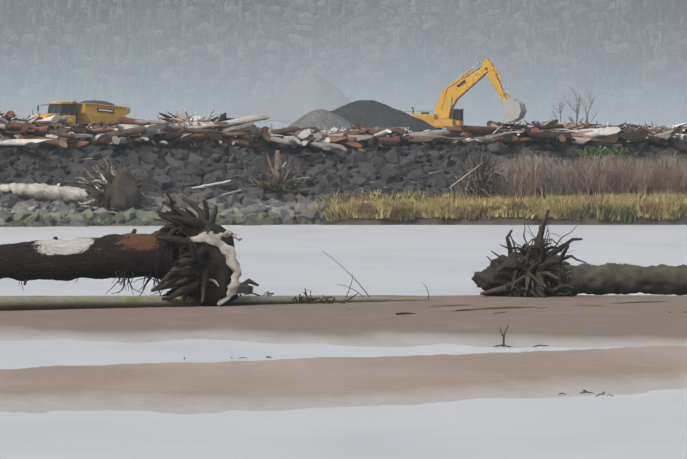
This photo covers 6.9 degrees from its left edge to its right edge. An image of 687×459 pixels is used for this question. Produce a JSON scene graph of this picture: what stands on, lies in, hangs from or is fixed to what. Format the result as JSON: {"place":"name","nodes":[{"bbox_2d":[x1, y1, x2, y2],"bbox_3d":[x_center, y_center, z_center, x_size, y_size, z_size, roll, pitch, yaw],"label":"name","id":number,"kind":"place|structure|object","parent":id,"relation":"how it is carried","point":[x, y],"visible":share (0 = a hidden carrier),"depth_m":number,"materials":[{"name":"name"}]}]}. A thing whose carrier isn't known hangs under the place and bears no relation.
{"place":"outdoors","nodes":[
{"label":"outdoors","id":0,"kind":"place"},
{"bbox_2d":[35,100,129,126],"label":"articulated dump truck","id":1,"kind":"object","parent":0,"point":[88,112],"visible":0.42,"depth_m":478.14,"materials":[{"name":"paint"}]},
{"bbox_2d":[226,74,350,123],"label":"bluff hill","id":2,"kind":"structure","parent":0,"point":[296,99],"depth_m":4455.50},
{"bbox_2d":[0,224,686,458],"bbox_3d":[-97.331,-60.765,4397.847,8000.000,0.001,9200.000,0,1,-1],"label":"water","id":3,"kind":"structure","parent":0,"point":[402,260],"depth_m":95.70,"materials":[{"name":"grey liquid"}]},
{"bbox_2d":[0,295,686,413],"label":"sand","id":4,"kind":"structure","parent":0,"point":[650,340],"depth_m":109.83,"materials":[{"name":"beige sand"}]},
{"bbox_2d":[18,192,241,306],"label":"tree root wad","id":5,"kind":"object","parent":4,"relation":"on","point":[205,270],"visible":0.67,"depth_m":144.55,"materials":[{"name":"brown wood"}]},
{"bbox_2d":[0,228,176,280],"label":"tree trunk","id":6,"kind":"object","parent":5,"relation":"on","point":[109,255],"visible":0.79,"depth_m":145.21,"materials":[{"name":"brown plant"}]},
{"bbox_2d":[0,253,453,310],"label":"fallen log","id":7,"kind":"object","parent":4,"relation":"on","point":[13,303],"visible":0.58,"depth_m":143.51,"materials":[{"name":"wood"}]},
{"bbox_2d":[184,278,685,396],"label":"debris sticks","id":8,"kind":"object","parent":4,"relation":"on","point":[244,288],"visible":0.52,"depth_m":143.38,"materials":[{"name":"brown wood"}]},
{"bbox_2d":[471,210,686,297],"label":"drift log","id":9,"kind":"object","parent":4,"relation":"on","point":[538,269],"visible":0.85,"depth_m":154.26,"materials":[{"name":"grey wood"}]},
{"bbox_2d":[0,0,686,128],"bbox_3d":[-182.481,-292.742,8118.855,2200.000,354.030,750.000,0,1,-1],"label":"hillside","id":10,"kind":"structure","parent":0,"point":[318,59],"depth_m":8026.13,"materials":[{"name":"grey"}]},
{"bbox_2d":[0,0,686,132],"bbox_3d":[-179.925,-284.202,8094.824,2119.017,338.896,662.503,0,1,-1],"label":"forest trees","id":11,"kind":"object","parent":10,"relation":"on","point":[89,57],"visible":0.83,"depth_m":7997.19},
{"bbox_2d":[409,58,526,133],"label":"excavator","id":12,"kind":"object","parent":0,"point":[448,114],"visible":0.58,"depth_m":518.02,"materials":[{"name":"paint"}]},
{"bbox_2d":[320,216,686,224],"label":"marsh ground","id":13,"kind":"structure","parent":0,"point":[518,220],"depth_m":298.76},
{"bbox_2d":[299,186,686,222],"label":"marsh grass","id":14,"kind":"structure","parent":13,"relation":"on","point":[629,207],"depth_m":299.30,"materials":[{"name":"yellow plant"}]},
{"label":"upper ground","id":15,"kind":"structure","parent":0,"visible":0},
{"bbox_2d":[286,109,355,129],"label":"gravel pile","id":16,"kind":"object","parent":15,"relation":"on","point":[320,118],"visible":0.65,"depth_m":459.64,"materials":[{"name":"grey gravel"}]},
{"bbox_2d":[0,134,686,226],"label":"riprap revetment rocks","id":17,"kind":"object","parent":15,"relation":"on","point":[176,171],"visible":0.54,"depth_m":305.14,"materials":[{"name":"grey stone"}]},
{"bbox_2d":[0,143,509,218],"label":"rootwads on shore","id":18,"kind":"object","parent":17,"relation":"on","point":[114,190],"visible":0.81,"depth_m":296.96,"materials":[{"name":"grey wood"}]},
{"bbox_2d":[0,106,686,213],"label":"driftwood piles","id":19,"kind":"object","parent":17,"relation":"on","point":[31,133],"visible":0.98,"depth_m":311.46,"materials":[{"name":"wood"}]},
{"bbox_2d":[451,150,686,199],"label":"dry brush","id":20,"kind":"object","parent":17,"relation":"on","point":[612,175],"visible":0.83,"depth_m":311.23,"materials":[{"name":"brown plant"}]},
{"bbox_2d":[573,146,628,167],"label":"green bush","id":21,"kind":"object","parent":17,"relation":"on","point":[594,151],"visible":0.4,"depth_m":317.07,"materials":[{"name":"green plant"}]},
{"bbox_2d":[330,100,439,131],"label":"gravel pile","id":22,"kind":"object","parent":15,"relation":"on","point":[371,113],"visible":0.44,"depth_m":466.09,"materials":[{"name":"grey gravel"}]},
{"bbox_2d":[549,88,596,123],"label":"dead trees","id":23,"kind":"object","parent":15,"relation":"on","point":[578,110],"visible":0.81,"depth_m":687.23,"materials":[{"name":"grey wood"}]}
]}

